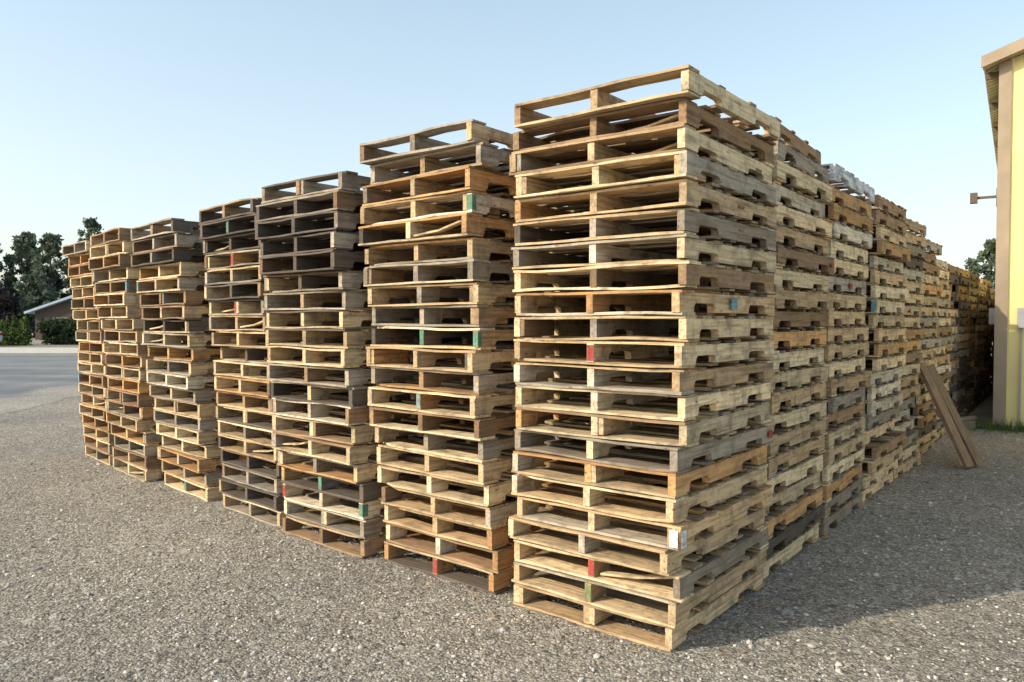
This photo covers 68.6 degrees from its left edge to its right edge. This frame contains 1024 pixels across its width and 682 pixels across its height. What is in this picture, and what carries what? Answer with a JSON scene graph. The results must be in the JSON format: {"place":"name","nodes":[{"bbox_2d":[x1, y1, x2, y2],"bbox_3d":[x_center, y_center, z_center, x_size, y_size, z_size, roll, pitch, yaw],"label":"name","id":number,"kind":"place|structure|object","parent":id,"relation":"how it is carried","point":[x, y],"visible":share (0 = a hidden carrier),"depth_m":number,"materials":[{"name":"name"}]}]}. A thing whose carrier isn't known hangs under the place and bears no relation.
{"place":"outdoors","nodes":[
{"label":"outdoors","id":0,"kind":"place"},
{"bbox_2d":[0,355,88,413],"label":"asphalt road","id":1,"kind":"structure","parent":0,"point":[29,381],"depth_m":20.61,"materials":[{"name":"grey asphalt"}]},
{"bbox_2d":[0,347,119,352],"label":"concrete pavement","id":2,"kind":"structure","parent":0,"point":[33,350],"depth_m":40.72,"materials":[{"name":"grey concrete"}]},
{"bbox_2d":[0,333,1023,681],"bbox_3d":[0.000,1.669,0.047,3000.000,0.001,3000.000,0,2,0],"label":"gravel ground","id":3,"kind":"structure","parent":0,"point":[814,597],"depth_m":4.47,"materials":[{"name":"grey gravel"}]},
{"bbox_2d":[0,244,17,296],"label":"deciduous tree","id":4,"kind":"object","parent":3,"relation":"on","point":[10,273],"visible":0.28,"depth_m":75.38,"materials":[{"name":"green plant"}]},
{"bbox_2d":[0,284,20,322],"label":"deciduous tree","id":5,"kind":"object","parent":3,"relation":"on","point":[8,300],"visible":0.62,"depth_m":68.65,"materials":[{"name":"green plant"}]},
{"bbox_2d":[0,315,32,344],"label":"cedar hedge","id":6,"kind":"object","parent":3,"relation":"on","point":[15,332],"visible":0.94,"depth_m":48.84,"materials":[{"name":"green plant"}]},
{"bbox_2d":[2,231,53,335],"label":"deciduous tree","id":7,"kind":"object","parent":3,"relation":"on","point":[24,243],"visible":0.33,"depth_m":76.02,"materials":[{"name":"green plant"}]},
{"bbox_2d":[5,272,58,336],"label":"deciduous tree","id":8,"kind":"object","parent":3,"relation":"on","point":[30,296],"visible":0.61,"depth_m":70.13,"materials":[{"name":"green plant"}]},
{"bbox_2d":[0,280,69,298],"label":"distant trees","id":9,"kind":"object","parent":3,"relation":"on","point":[68,291],"depth_m":148.98,"materials":[{"name":"green plant"}]},
{"bbox_2d":[27,232,71,305],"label":"deciduous tree","id":10,"kind":"object","parent":3,"relation":"on","point":[50,245],"visible":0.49,"depth_m":75.26,"materials":[{"name":"green plant"}]},
{"bbox_2d":[24,295,82,339],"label":"brown bungalow","id":11,"kind":"object","parent":3,"relation":"on","point":[60,308],"visible":0.09,"depth_m":62.95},
{"bbox_2d":[35,316,98,344],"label":"clipped hedge","id":12,"kind":"object","parent":3,"relation":"on","point":[57,330],"visible":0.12,"depth_m":50.21,"materials":[{"name":"green plant"}]},
{"bbox_2d":[61,217,103,295],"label":"deciduous tree","id":13,"kind":"object","parent":3,"relation":"on","point":[91,225],"visible":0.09,"depth_m":75.38,"materials":[{"name":"green plant"}]},
{"bbox_2d":[62,240,135,465],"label":"pallet stack","id":14,"kind":"object","parent":3,"relation":"on","point":[97,434],"visible":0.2,"depth_m":8.90,"materials":[{"name":"brown wood"}]},
{"bbox_2d":[88,228,192,481],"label":"pallet stack","id":15,"kind":"object","parent":3,"relation":"on","point":[130,403],"visible":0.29,"depth_m":7.96,"materials":[{"name":"brown wood"}]},
{"bbox_2d":[130,218,266,500],"bbox_3d":[-2.852,0.167,7.579,1.138,2.578,1.513,2,2,44],"label":"pallet stack","id":16,"kind":"object","parent":3,"relation":"on","point":[182,270],"visible":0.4,"depth_m":7.11,"materials":[{"name":"brown wood"}]},
{"bbox_2d":[199,198,344,526],"bbox_3d":[-1.860,0.169,6.687,1.098,2.630,1.438,2,2,43],"label":"pallet stack","id":17,"kind":"object","parent":3,"relation":"on","point":[261,493],"visible":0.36,"depth_m":6.33,"materials":[{"name":"brown wood"}]},
{"bbox_2d":[255,170,461,557],"bbox_3d":[-1.079,0.162,5.911,1.105,2.681,1.482,1,2,41],"label":"pallet stack","id":18,"kind":"object","parent":3,"relation":"on","point":[323,277],"visible":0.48,"depth_m":5.48,"materials":[{"name":"brown wood"}]},
{"bbox_2d":[358,119,590,594],"bbox_3d":[-0.170,0.101,5.241,1.126,2.840,1.431,1,2,40],"label":"pallet stack","id":19,"kind":"object","parent":3,"relation":"on","point":[454,231],"visible":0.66,"depth_m":4.83,"materials":[{"name":"brown wood"}]},
{"bbox_2d":[39,454,991,672],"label":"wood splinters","id":20,"kind":"object","parent":3,"relation":"on","point":[575,622],"visible":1,"depth_m":4.91,"materials":[{"name":"brown wood"}]},
{"bbox_2d":[505,263,615,397],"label":"pallet stack","id":21,"kind":"object","parent":3,"relation":"on","point":[513,301],"depth_m":6.17,"materials":[{"name":"brown wood"}]},
{"bbox_2d":[508,64,779,651],"bbox_3d":[0.794,0.114,4.430,1.179,2.863,1.376,1,2,39],"label":"pallet stack","id":22,"kind":"object","parent":3,"relation":"on","point":[662,443],"visible":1,"depth_m":4.08,"materials":[{"name":"brown wood"}]},
{"bbox_2d":[625,117,835,580],"bbox_3d":[1.589,0.039,5.485,1.167,2.948,1.348,1,2,38],"label":"pallet stack","id":23,"kind":"object","parent":3,"relation":"on","point":[792,522],"visible":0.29,"depth_m":5.13,"materials":[{"name":"brown wood"}]},
{"bbox_2d":[708,163,874,535],"bbox_3d":[2.383,0.058,6.507,1.119,2.857,1.306,1,2,38],"label":"pallet stack","id":24,"kind":"object","parent":3,"relation":"on","point":[841,475],"visible":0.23,"depth_m":6.13,"materials":[{"name":"brown wood"}]},
{"bbox_2d":[811,194,910,503],"bbox_3d":[3.210,0.061,7.516,1.170,2.795,1.337,1,2,39],"label":"pallet stack","id":25,"kind":"object","parent":3,"relation":"on","point":[883,402],"visible":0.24,"depth_m":7.09,"materials":[{"name":"brown wood"}]},
{"bbox_2d":[811,218,926,480],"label":"pallet stack","id":26,"kind":"object","parent":3,"relation":"on","point":[911,455],"visible":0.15,"depth_m":8.39,"materials":[{"name":"brown wood"}]},
{"bbox_2d":[869,238,943,454],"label":"pallet stack","id":27,"kind":"object","parent":3,"relation":"on","point":[925,424],"visible":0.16,"depth_m":9.24,"materials":[{"name":"brown wood"}]},
{"bbox_2d":[898,259,952,440],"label":"pallet stack","id":28,"kind":"object","parent":3,"relation":"on","point":[945,329],"visible":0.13,"depth_m":10.42,"materials":[{"name":"brown wood"}]},
{"bbox_2d":[914,263,958,433],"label":"pallet stack","id":29,"kind":"object","parent":3,"relation":"on","point":[951,351],"visible":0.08,"depth_m":11.54,"materials":[{"name":"brown wood"}]},
{"bbox_2d":[918,358,983,468],"bbox_3d":[5.040,0.788,8.739,0.363,1.323,0.759,-1,2,-27],"label":"leaning timber","id":30,"kind":"object","parent":3,"relation":"on","point":[947,413],"visible":0.9,"depth_m":8.65,"materials":[{"name":"brown wood"}]},
{"bbox_2d":[951,268,971,416],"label":"pallet stack","id":31,"kind":"object","parent":3,"relation":"on","point":[958,396],"visible":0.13,"depth_m":12.30,"materials":[{"name":"brown wood"}]},
{"bbox_2d":[952,272,979,412],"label":"pallet stack","id":32,"kind":"object","parent":3,"relation":"on","point":[973,291],"visible":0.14,"depth_m":13.51,"materials":[{"name":"brown wood"}]},
{"bbox_2d":[961,416,976,429],"bbox_3d":[6.989,1.257,11.515,0.589,0.170,0.197,-1,2,-30],"label":"timber offcut","id":33,"kind":"object","parent":3,"relation":"on","point":[968,424],"visible":0.54,"depth_m":11.43,"materials":[{"name":"brown wood"}]},
{"bbox_2d":[951,283,988,406],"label":"pallet stack","id":34,"kind":"object","parent":3,"relation":"on","point":[979,341],"visible":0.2,"depth_m":14.31,"materials":[{"name":"brown wood"}]},
{"bbox_2d":[959,279,990,400],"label":"pallet stack","id":35,"kind":"object","parent":3,"relation":"on","point":[985,387],"visible":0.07,"depth_m":15.68,"materials":[{"name":"brown wood"}]},
{"bbox_2d":[960,288,994,397],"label":"pallet stack","id":36,"kind":"object","parent":3,"relation":"on","point":[991,336],"visible":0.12,"depth_m":16.56,"materials":[{"name":"brown wood"}]},
{"bbox_2d":[964,238,995,305],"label":"deciduous tree","id":37,"kind":"object","parent":3,"relation":"on","point":[987,254],"visible":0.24,"depth_m":59.55,"materials":[{"name":"green plant"}]},
{"bbox_2d":[972,289,994,391],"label":"pallet stack","id":38,"kind":"object","parent":3,"relation":"on","point":[992,365],"visible":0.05,"depth_m":17.07,"materials":[{"name":"brown wood"}]},
{"bbox_2d":[969,416,1023,434],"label":"weeds","id":39,"kind":"object","parent":3,"relation":"on","point":[1006,428],"visible":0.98,"depth_m":11.28,"materials":[{"name":"green plant"}]},
{"bbox_2d":[970,37,1023,429],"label":"metal shed","id":40,"kind":"structure","parent":3,"relation":"on","point":[1003,68],"depth_m":11.37,"materials":[{"name":"yellow metal"}]},
{"bbox_2d":[0,0,1023,292],"label":"sky","id":41,"kind":"structure","parent":0,"point":[120,113],"materials":[{"name":"blue"}]}
]}

